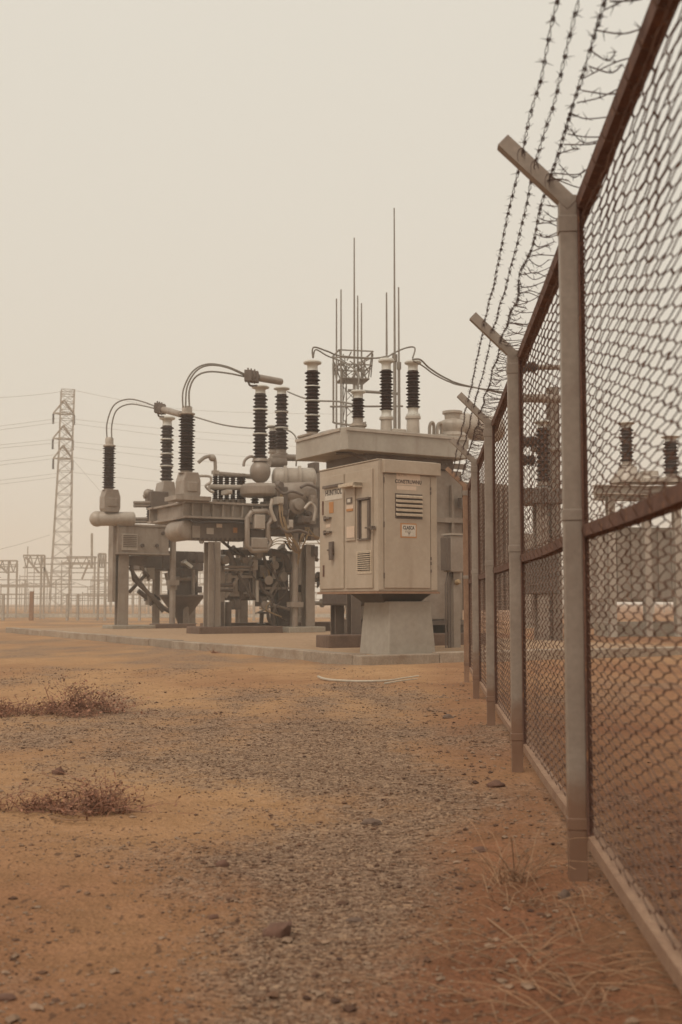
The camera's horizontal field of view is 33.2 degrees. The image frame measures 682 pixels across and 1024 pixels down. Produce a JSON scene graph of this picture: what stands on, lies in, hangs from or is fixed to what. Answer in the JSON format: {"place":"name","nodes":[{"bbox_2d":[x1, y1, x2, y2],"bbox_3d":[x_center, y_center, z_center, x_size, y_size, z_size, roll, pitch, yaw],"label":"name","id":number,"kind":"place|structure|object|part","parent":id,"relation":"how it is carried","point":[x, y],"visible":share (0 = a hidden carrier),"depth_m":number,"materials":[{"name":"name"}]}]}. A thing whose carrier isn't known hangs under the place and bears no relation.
{"place":"outdoors","nodes":[
{"label":"outdoors","id":0,"kind":"place"},
{"bbox_2d":[0,604,681,1023],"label":"ground","id":1,"kind":"structure","parent":0,"point":[34,656],"depth_m":4.78,"materials":[{"name":"soil"}]},
{"bbox_2d":[0,993,15,1001],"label":"rock","id":2,"kind":"object","parent":1,"relation":"on","point":[8,997],"visible":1,"depth_m":2.78,"materials":[{"name":"brown stone"}]},
{"bbox_2d":[0,560,17,617],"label":"line gantry","id":3,"kind":"object","parent":1,"relation":"on","point":[9,572],"visible":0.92,"depth_m":69.87,"materials":[{"name":"metal"}]},
{"bbox_2d":[23,555,50,618],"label":"line gantry","id":4,"kind":"object","parent":1,"relation":"on","point":[41,562],"visible":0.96,"depth_m":65.88,"materials":[{"name":"metal"}]},
{"bbox_2d":[0,790,96,812],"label":"dead bush","id":5,"kind":"object","parent":1,"relation":"on","point":[27,801],"visible":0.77,"depth_m":5.30,"materials":[{"name":"brown plant"}]},
{"bbox_2d":[0,579,107,611],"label":"line gantry","id":6,"kind":"object","parent":1,"relation":"on","point":[56,582],"visible":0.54,"depth_m":109.78,"materials":[{"name":"metal"}]},
{"bbox_2d":[0,693,109,718],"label":"dead bush","id":7,"kind":"object","parent":1,"relation":"on","point":[9,711],"visible":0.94,"depth_m":9.70,"materials":[{"name":"brown plant"}]},
{"bbox_2d":[52,767,64,774],"bbox_3d":[-1.586,1.459,6.400,0.062,0.060,0.057,4,-6,-43],"label":"rock","id":8,"kind":"object","parent":1,"relation":"on","point":[55,772],"visible":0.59,"depth_m":6.39,"materials":[{"name":"brown stone"}]},
{"bbox_2d":[48,389,75,612],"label":"lattice pylon","id":9,"kind":"object","parent":1,"relation":"on","point":[68,407],"visible":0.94,"depth_m":105.49,"materials":[{"name":"metal"}]},
{"bbox_2d":[74,457,270,481],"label":"power line","id":10,"kind":"object","parent":9,"relation":"attached to","point":[155,469],"visible":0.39,"depth_m":109.82,"materials":[{"name":"metal"}]},
{"bbox_2d":[79,447,277,467],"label":"power line","id":11,"kind":"object","parent":9,"relation":"attached to","point":[172,458],"visible":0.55,"depth_m":110.77,"materials":[{"name":"metal"}]},
{"bbox_2d":[75,419,288,438],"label":"power line","id":12,"kind":"object","parent":9,"relation":"attached to","point":[160,428],"visible":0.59,"depth_m":110.69,"materials":[{"name":"metal"}]},
{"bbox_2d":[73,390,299,413],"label":"power line","id":13,"kind":"object","parent":9,"relation":"attached to","point":[197,410],"visible":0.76,"depth_m":113.62,"materials":[{"name":"metal"}]},
{"bbox_2d":[78,424,295,446],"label":"power line","id":14,"kind":"object","parent":9,"relation":"attached to","point":[173,436],"visible":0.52,"depth_m":111.13,"materials":[{"name":"metal"}]},
{"bbox_2d":[77,442,325,462],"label":"power line","id":15,"kind":"object","parent":9,"relation":"attached to","point":[176,451],"visible":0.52,"depth_m":110.77,"materials":[{"name":"metal"}]},
{"bbox_2d":[5,673,157,715],"bbox_3d":[-2.325,1.593,9.999,1.537,0.370,0.866,0,-4,0],"label":"dead bush","id":16,"kind":"object","parent":1,"relation":"on","point":[81,702],"visible":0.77,"depth_m":9.97,"materials":[{"name":"brown plant"}]},
{"bbox_2d":[66,556,96,613],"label":"line gantry","id":17,"kind":"object","parent":1,"relation":"on","point":[80,567],"visible":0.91,"depth_m":71.91,"materials":[{"name":"metal"}]},
{"bbox_2d":[91,533,106,620],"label":"line gantry","id":18,"kind":"object","parent":1,"relation":"on","point":[101,560],"visible":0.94,"depth_m":59.93,"materials":[{"name":"metal"}]},
{"bbox_2d":[16,766,195,819],"bbox_3d":[-1.122,1.301,5.316,0.768,0.245,0.535,2,-5,-28],"label":"dead bush","id":19,"kind":"object","parent":1,"relation":"on","point":[88,808],"visible":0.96,"depth_m":5.28,"materials":[{"name":"brown plant"}]},
{"bbox_2d":[115,810,148,812],"bbox_3d":[-0.964,1.374,5.248,0.173,0.014,0.015,-1,-5,14],"label":"stick","id":20,"kind":"object","parent":1,"relation":"on","point":[131,811],"visible":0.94,"depth_m":5.24,"materials":[{"name":"wood"}]},
{"bbox_2d":[0,591,268,620],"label":"wire fence","id":21,"kind":"object","parent":1,"relation":"on","point":[31,598],"visible":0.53,"depth_m":59.63,"materials":[{"name":"metal"}]},
{"bbox_2d":[132,571,161,613],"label":"line gantry","id":22,"kind":"object","parent":1,"relation":"on","point":[149,590],"visible":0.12,"depth_m":74.79,"materials":[{"name":"metal"}]},
{"bbox_2d":[0,614,345,616],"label":"wall","id":23,"kind":"structure","parent":1,"relation":"on","point":[134,615],"depth_m":71.41,"materials":[{"name":"beige concrete"}]},
{"bbox_2d":[6,627,366,664],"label":"kerb","id":24,"kind":"structure","parent":1,"relation":"on","point":[328,657],"depth_m":22.41,"materials":[{"name":"concrete"}]},
{"bbox_2d":[209,914,218,918],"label":"rock","id":25,"kind":"object","parent":1,"relation":"on","point":[213,916],"visible":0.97,"depth_m":3.52,"materials":[{"name":"brown stone"}]},
{"bbox_2d":[215,860,229,866],"bbox_3d":[-0.432,1.284,4.170,0.051,0.032,0.042,0,-4,0],"label":"rock","id":26,"kind":"object","parent":1,"relation":"on","point":[222,863],"visible":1,"depth_m":4.16,"materials":[{"name":"brown stone"}]},
{"bbox_2d":[262,921,291,937],"bbox_3d":[-0.186,1.222,3.317,0.087,0.060,0.069,0,-4,0],"label":"rock","id":27,"kind":"object","parent":1,"relation":"on","point":[278,930],"visible":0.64,"depth_m":3.30,"materials":[{"name":"brown stone"}]},
{"bbox_2d":[0,541,670,613],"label":"yard steelwork","id":28,"kind":"object","parent":1,"relation":"on","point":[87,594],"visible":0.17,"depth_m":113.87,"materials":[{"name":"metal"}]},
{"bbox_2d":[335,298,336,428],"bbox_3d":[-0.133,-1.358,33.209,0.144,9.856,0.137,0,-4,0],"label":"lightning rod","id":29,"kind":"object","parent":1,"relation":"on","point":[336,368],"visible":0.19,"depth_m":33.40,"materials":[{"name":"grey metal"}]},
{"bbox_2d":[340,289,341,426],"bbox_3d":[0.000,-1.518,33.623,0.144,10.241,0.137,0,-4,0],"label":"lightning rod","id":30,"kind":"object","parent":1,"relation":"on","point":[341,357],"visible":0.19,"depth_m":33.84,"materials":[{"name":"grey metal"}]},
{"bbox_2d":[29,627,677,654],"bbox_3d":[-1.889,3.209,28.935,7.220,0.180,21.720,3,-5,-30],"label":"equipment pad","id":31,"kind":"object","parent":1,"relation":"on","point":[305,640],"visible":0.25,"depth_m":26.31,"materials":[{"name":"concrete"}]},
{"bbox_2d":[102,625,155,628],"bbox_3d":[-6.741,3.651,36.325,1.427,0.118,1.000,3,-5,-30],"label":"concrete footing","id":32,"kind":"object","parent":31,"relation":"on","point":[128,626],"visible":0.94,"depth_m":35.90,"materials":[{"name":"grey concrete"}]},
{"bbox_2d":[89,416,203,624],"bbox_3d":[-6.418,0.296,37.851,4.574,6.964,2.879,3,-5,-30],"label":"circuit breaker","id":33,"kind":"object","parent":31,"relation":"on","point":[146,549],"visible":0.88,"depth_m":36.84,"materials":[{"name":"grey paint"}]},
{"bbox_2d":[106,398,153,437],"bbox_3d":[-6.524,-2.948,35.884,1.998,1.262,0.074,-2,-5,21],"label":"jumper cable","id":34,"kind":"object","parent":33,"relation":"attached to","point":[118,402],"visible":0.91,"depth_m":36.12,"materials":[{"name":"grey metal"}]},
{"bbox_2d":[111,403,153,437],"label":"jumper cable","id":35,"kind":"object","parent":33,"relation":"attached to","point":[125,405],"visible":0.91,"depth_m":36.06,"materials":[{"name":"grey metal"}]},
{"bbox_2d":[154,401,181,417],"bbox_3d":[-5.244,-3.109,34.713,0.284,0.761,2.046,3,-5,-30],"label":"bus connector","id":36,"kind":"object","parent":33,"relation":"attached to","point":[161,408],"visible":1,"depth_m":34.99,"materials":[{"name":"grey paint"}]},
{"bbox_2d":[180,412,275,428],"bbox_3d":[-3.359,-2.668,32.928,3.360,0.755,0.278,-3,-5,29],"label":"jumper cable","id":37,"kind":"object","parent":36,"relation":"attached to","point":[230,425],"visible":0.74,"depth_m":32.77,"materials":[{"name":"grey metal"}]},
{"bbox_2d":[149,623,195,627],"bbox_3d":[-5.442,3.685,36.959,1.383,0.149,0.600,3,-5,-30],"label":"concrete footing","id":38,"kind":"object","parent":31,"relation":"on","point":[180,625],"visible":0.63,"depth_m":36.69,"materials":[{"name":"grey concrete"}]},
{"bbox_2d":[186,625,282,633],"bbox_3d":[-2.871,3.190,30.941,2.464,0.193,0.900,3,-5,-30],"label":"concrete footing","id":39,"kind":"object","parent":31,"relation":"on","point":[229,629],"visible":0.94,"depth_m":30.53,"materials":[{"name":"grey concrete"}]},
{"bbox_2d":[147,385,324,626],"bbox_3d":[-2.235,-0.153,32.479,6.348,7.028,3.426,3,-5,-30],"label":"circuit breaker","id":40,"kind":"object","parent":31,"relation":"on","point":[288,507],"visible":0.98,"depth_m":31.40,"materials":[{"name":"grey paint"}]},
{"bbox_2d":[250,529,264,537],"bbox_3d":[-2.318,0.589,30.974,0.431,0.218,0.350,3,-5,-30],"label":"meter window","id":41,"kind":"structure","parent":40,"relation":"in","point":[259,533],"depth_m":30.82,"materials":[{"name":"glass"}]},
{"bbox_2d":[244,368,282,386],"bbox_3d":[-2.129,-3.589,31.197,0.296,0.487,1.482,-4,-6,38],"label":"bus connector","id":42,"kind":"object","parent":40,"relation":"attached to","point":[254,376],"visible":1,"depth_m":30.86,"materials":[{"name":"grey paint"}]},
{"bbox_2d":[182,363,243,407],"bbox_3d":[-3.323,-3.353,30.466,1.829,1.225,0.122,1,-5,-16],"label":"jumper cable","id":43,"kind":"object","parent":42,"relation":"attached to","point":[198,367],"visible":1,"depth_m":30.29,"materials":[{"name":"grey metal"}]},
{"bbox_2d":[185,364,243,407],"bbox_3d":[-3.299,-3.334,30.459,1.711,1.187,0.136,1,-5,-17],"label":"jumper cable","id":44,"kind":"object","parent":42,"relation":"attached to","point":[199,369],"visible":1,"depth_m":30.29,"materials":[{"name":"grey metal"}]},
{"bbox_2d":[188,371,243,406],"bbox_3d":[-3.283,-3.259,30.466,1.588,0.998,0.111,2,-5,-19],"label":"jumper cable","id":45,"kind":"object","parent":42,"relation":"attached to","point":[197,375],"visible":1,"depth_m":30.31,"materials":[{"name":"grey metal"}]},
{"bbox_2d":[283,428,296,465],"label":"jumper cable","id":46,"kind":"object","parent":40,"relation":"attached to","point":[295,438],"visible":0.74,"depth_m":31.15,"materials":[{"name":"grey metal"}]},
{"bbox_2d":[200,622,329,630],"bbox_3d":[-1.725,3.311,32.928,4.844,0.264,0.500,3,-5,-30],"label":"concrete footing","id":47,"kind":"object","parent":31,"relation":"on","point":[326,625],"visible":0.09,"depth_m":32.65,"materials":[{"name":"grey concrete"}]},
{"bbox_2d":[283,626,324,632],"bbox_3d":[-1.146,3.282,31.933,1.146,0.164,0.900,3,-5,-30],"label":"concrete footing","id":48,"kind":"object","parent":31,"relation":"on","point":[291,629],"visible":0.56,"depth_m":31.51,"materials":[{"name":"grey concrete"}]},
{"bbox_2d":[360,601,434,654],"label":"concrete plinth","id":49,"kind":"structure","parent":31,"relation":"on","point":[397,627],"depth_m":18.21,"materials":[{"name":"grey concrete"}]},
{"bbox_2d":[317,458,440,602],"bbox_3d":[0.542,0.440,18.870,1.320,2.403,1.990,3,-5,-30],"label":"control cabinet","id":50,"kind":"object","parent":49,"relation":"on","point":[378,530],"visible":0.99,"depth_m":18.20,"materials":[{"name":"beige metal"}]},
{"bbox_3d":[-0.175,0.337,19.049,0.084,1.886,0.775,3,-5,-30],"label":"side door","id":51,"kind":"part","parent":50,"relation":"part of","materials":[{"name":"beige paint"}]},
{"bbox_3d":[0.249,0.273,18.234,0.169,1.886,0.922,3,-5,-30],"label":"side door","id":52,"kind":"part","parent":50,"relation":"part of","materials":[{"name":"beige paint"}]},
{"bbox_3d":[1.061,0.290,18.072,0.900,1.827,0.061,3,-5,-30],"label":"front door","id":53,"kind":"part","parent":50,"relation":"part of","materials":[{"name":"beige paint"}]},
{"bbox_2d":[316,632,485,647],"bbox_3d":[1.213,2.460,21.964,3.605,0.240,0.500,3,-5,-30],"label":"concrete footing","id":54,"kind":"object","parent":31,"relation":"on","point":[340,641],"visible":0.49,"depth_m":21.09,"materials":[{"name":"grey concrete"}]},
{"bbox_2d":[295,358,509,634],"bbox_3d":[1.516,-0.184,23.268,4.808,5.617,2.450,3,-5,-30],"label":"power transformer","id":55,"kind":"object","parent":31,"relation":"on","point":[356,441],"visible":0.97,"depth_m":22.53,"materials":[{"name":"grey paint"}]},
{"bbox_2d":[287,391,352,404],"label":"jumper cable","id":56,"kind":"object","parent":55,"relation":"attached to","point":[323,400],"visible":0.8,"depth_m":24.46,"materials":[{"name":"grey metal"}]},
{"bbox_2d":[313,349,359,388],"bbox_3d":[0.046,-2.830,22.977,1.226,1.005,0.521,-4,-6,42],"label":"jumper cable","id":57,"kind":"object","parent":55,"relation":"attached to","point":[340,361],"visible":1,"depth_m":23.21,"materials":[{"name":"grey metal"}]},
{"bbox_2d":[312,346,385,358],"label":"jumper cable","id":58,"kind":"object","parent":55,"relation":"attached to","point":[346,356],"visible":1,"depth_m":23.24,"materials":[{"name":"grey metal"}]},
{"bbox_2d":[386,346,415,358],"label":"jumper cable","id":59,"kind":"object","parent":55,"relation":"attached to","point":[403,349],"visible":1,"depth_m":22.68,"materials":[{"name":"grey metal"}]},
{"bbox_2d":[412,358,524,397],"bbox_3d":[2.755,-2.800,24.446,0.225,0.218,4.744,-3,-6,36],"label":"jumper cable","id":60,"kind":"object","parent":55,"relation":"attached to","point":[425,364],"visible":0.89,"depth_m":23.48,"materials":[{"name":"grey metal"}]},
{"bbox_2d":[413,360,532,396],"bbox_3d":[2.825,-2.728,24.463,0.300,0.205,4.841,-3,-6,38],"label":"jumper cable","id":61,"kind":"object","parent":55,"relation":"attached to","point":[454,383],"visible":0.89,"depth_m":23.71,"materials":[{"name":"grey metal"}]},
{"bbox_2d":[441,533,471,647],"bbox_3d":[2.151,1.454,21.182,0.580,2.104,0.335,3,-5,-30],"label":"junction box","id":62,"kind":"object","parent":31,"relation":"on","point":[452,555],"visible":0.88,"depth_m":21.09,"materials":[{"name":"grey paint"}]},
{"bbox_2d":[346,917,363,922],"bbox_3d":[0.042,1.248,3.491,0.055,0.022,0.043,1,-5,-13],"label":"rock","id":63,"kind":"object","parent":1,"relation":"on","point":[354,919],"visible":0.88,"depth_m":3.48,"materials":[{"name":"stone"}]},
{"bbox_2d":[356,295,359,388],"bbox_3d":[0.520,-1.518,35.227,0.144,10.492,0.137,0,-4,0],"label":"lightning rod","id":64,"kind":"object","parent":1,"relation":"on","point":[357,339],"visible":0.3,"depth_m":35.51,"materials":[{"name":"grey metal"}]},
{"bbox_2d":[360,303,361,389],"bbox_3d":[0.645,-1.419,35.621,0.144,10.356,0.137,0,-4,0],"label":"lightning rod","id":65,"kind":"object","parent":1,"relation":"on","point":[361,335],"visible":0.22,"depth_m":35.93,"materials":[{"name":"grey metal"}]},
{"bbox_2d":[330,349,402,618],"bbox_3d":[0.711,-0.567,34.434,2.252,8.486,1.333,1,-5,-12],"label":"lattice mast","id":66,"kind":"object","parent":1,"relation":"on","point":[346,380],"visible":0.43,"depth_m":34.32,"materials":[{"name":"grey metal"}]},
{"bbox_2d":[317,675,418,681],"bbox_3d":[0.295,2.045,14.030,1.287,0.053,0.661,-1,-5,7],"label":"hose","id":67,"kind":"object","parent":1,"relation":"on","point":[328,679],"visible":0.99,"depth_m":13.83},
{"bbox_2d":[360,818,382,825],"bbox_3d":[0.134,1.377,5.065,0.101,0.034,0.072,0,-4,0],"label":"rock","id":68,"kind":"object","parent":1,"relation":"on","point":[374,822],"visible":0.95,"depth_m":5.05,"materials":[{"name":"stone"}]},
{"bbox_2d":[386,292,387,356],"bbox_3d":[1.257,-1.332,31.201,0.144,9.489,0.137,0,-4,0],"label":"lightning rod","id":69,"kind":"object","parent":1,"relation":"on","point":[386,329],"visible":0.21,"depth_m":31.47,"materials":[{"name":"grey metal"}]},
{"bbox_2d":[392,208,396,428],"bbox_3d":[1.525,-2.622,32.305,0.154,12.235,0.146,0,-4,0],"label":"lightning rod","id":70,"kind":"object","parent":1,"relation":"on","point":[394,356],"visible":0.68,"depth_m":32.38,"materials":[{"name":"grey metal"}]},
{"bbox_2d":[397,287,400,428],"bbox_3d":[1.617,-1.437,31.710,0.130,9.779,0.123,0,-4,0],"label":"lightning rod","id":71,"kind":"object","parent":1,"relation":"on","point":[399,402],"visible":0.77,"depth_m":31.86,"materials":[{"name":"grey metal"}]},
{"bbox_2d":[384,678,416,683],"bbox_3d":[0.750,2.019,13.661,0.086,0.039,0.778,-3,-5,34],"label":"stick","id":72,"kind":"object","parent":1,"relation":"on","point":[398,681],"visible":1,"depth_m":13.50,"materials":[{"name":"wood"}]},
{"bbox_2d":[442,714,453,718],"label":"rock","id":73,"kind":"object","parent":1,"relation":"on","point":[446,716],"visible":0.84,"depth_m":9.58,"materials":[{"name":"brown stone"}]},
{"bbox_2d":[471,846,486,852],"bbox_3d":[0.535,1.312,4.424,0.064,0.033,0.059,0,-4,0],"label":"rock","id":74,"kind":"object","parent":1,"relation":"on","point":[480,849],"visible":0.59,"depth_m":4.41,"materials":[{"name":"brown stone"}]},
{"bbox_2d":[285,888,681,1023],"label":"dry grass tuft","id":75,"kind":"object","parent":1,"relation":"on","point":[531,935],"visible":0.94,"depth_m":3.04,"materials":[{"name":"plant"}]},
{"bbox_2d":[486,780,504,787],"bbox_3d":[0.796,1.393,5.839,0.081,0.053,0.088,4,-6,-43],"label":"rock","id":76,"kind":"object","parent":1,"relation":"on","point":[495,784],"visible":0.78,"depth_m":5.82,"materials":[{"name":"brown stone"}]},
{"bbox_2d":[416,815,600,895],"bbox_3d":[0.588,1.166,3.880,0.516,0.215,0.555,4,-6,-44],"label":"dry grass tuft","id":77,"kind":"object","parent":1,"relation":"on","point":[522,876],"visible":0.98,"depth_m":3.89,"materials":[{"name":"plant"}]},
{"bbox_2d":[353,646,681,664],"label":"kerb","id":78,"kind":"structure","parent":1,"relation":"on","point":[429,658],"depth_m":18.24,"materials":[{"name":"concrete"}]},
{"bbox_2d":[486,917,568,989],"bbox_3d":[0.517,1.195,3.076,0.026,0.026,0.825,1,-5,-11],"label":"stick","id":79,"kind":"object","parent":1,"relation":"on","point":[520,944],"visible":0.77,"depth_m":3.14,"materials":[{"name":"wood"}]},
{"bbox_2d":[524,533,533,627],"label":"yard cubicle","id":80,"kind":"object","parent":1,"relation":"on","point":[528,605],"visible":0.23,"depth_m":42.20,"materials":[{"name":"grey paint"}]},
{"bbox_2d":[527,539,533,616],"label":"door","id":81,"kind":"structure","parent":80,"relation":"in","point":[529,539],"depth_m":42.21,"materials":[{"name":"grey paint"}]},
{"bbox_2d":[522,361,563,640],"bbox_3d":[4.924,-0.377,28.690,2.025,7.191,1.275,1,-5,-12],"label":"disconnect switch","id":82,"kind":"object","parent":1,"relation":"on","point":[549,513],"visible":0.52,"depth_m":28.32,"materials":[{"name":"grey paint"}]},
{"bbox_2d":[468,864,649,927],"bbox_3d":[0.687,1.204,3.596,0.584,0.106,0.662,0,-4,0],"label":"dry grass tuft","id":83,"kind":"object","parent":1,"relation":"on","point":[545,905],"visible":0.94,"depth_m":3.60,"materials":[{"name":"plant"}]},
{"bbox_2d":[438,945,681,1023],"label":"dry grass tuft","id":84,"kind":"object","parent":1,"relation":"on","point":[655,1006],"visible":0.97,"depth_m":2.75,"materials":[{"name":"plant"}]},
{"bbox_2d":[445,0,681,993],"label":"chain link fence","id":85,"kind":"object","parent":1,"relation":"on","point":[567,278],"visible":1,"depth_m":3.91,"materials":[{"name":"metal"}]},
{"bbox_2d":[557,889,570,899],"bbox_3d":[0.710,1.222,3.634,0.040,0.042,0.036,-2,-5,20],"label":"rock","id":86,"kind":"object","parent":1,"relation":"on","point":[564,893],"visible":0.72,"depth_m":3.62,"materials":[{"name":"stone"}]},
{"bbox_2d":[589,538,606,627],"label":"yard cubicle","id":87,"kind":"object","parent":1,"relation":"on","point":[594,589],"visible":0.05,"depth_m":42.77,"materials":[{"name":"grey paint"}]},
{"bbox_2d":[590,538,606,616],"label":"door","id":88,"kind":"structure","parent":87,"relation":"in","point":[593,554],"depth_m":42.79,"materials":[{"name":"grey paint"}]},
{"bbox_2d":[591,421,681,636],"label":"insulator rack","id":89,"kind":"object","parent":1,"relation":"on","point":[659,569],"visible":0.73,"depth_m":32.22,"materials":[{"name":"grey metal"}]},
{"bbox_2d":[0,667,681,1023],"bbox_3d":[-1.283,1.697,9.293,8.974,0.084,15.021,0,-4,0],"label":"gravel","id":90,"kind":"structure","parent":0,"point":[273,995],"depth_m":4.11,"materials":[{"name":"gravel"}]},
{"bbox_2d":[0,0,681,603],"label":"sky","id":91,"kind":"structure","parent":0,"point":[185,185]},
{"bbox_2d":[353,238,355,419],"bbox_3d":[0.425,-2.522,36.310,0.163,12.663,0.155,0,-4,0],"label":"lightning rod","id":92,"kind":"object","parent":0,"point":[354,386],"visible":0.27,"depth_m":36.59,"materials":[{"name":"grey metal"}]}
]}

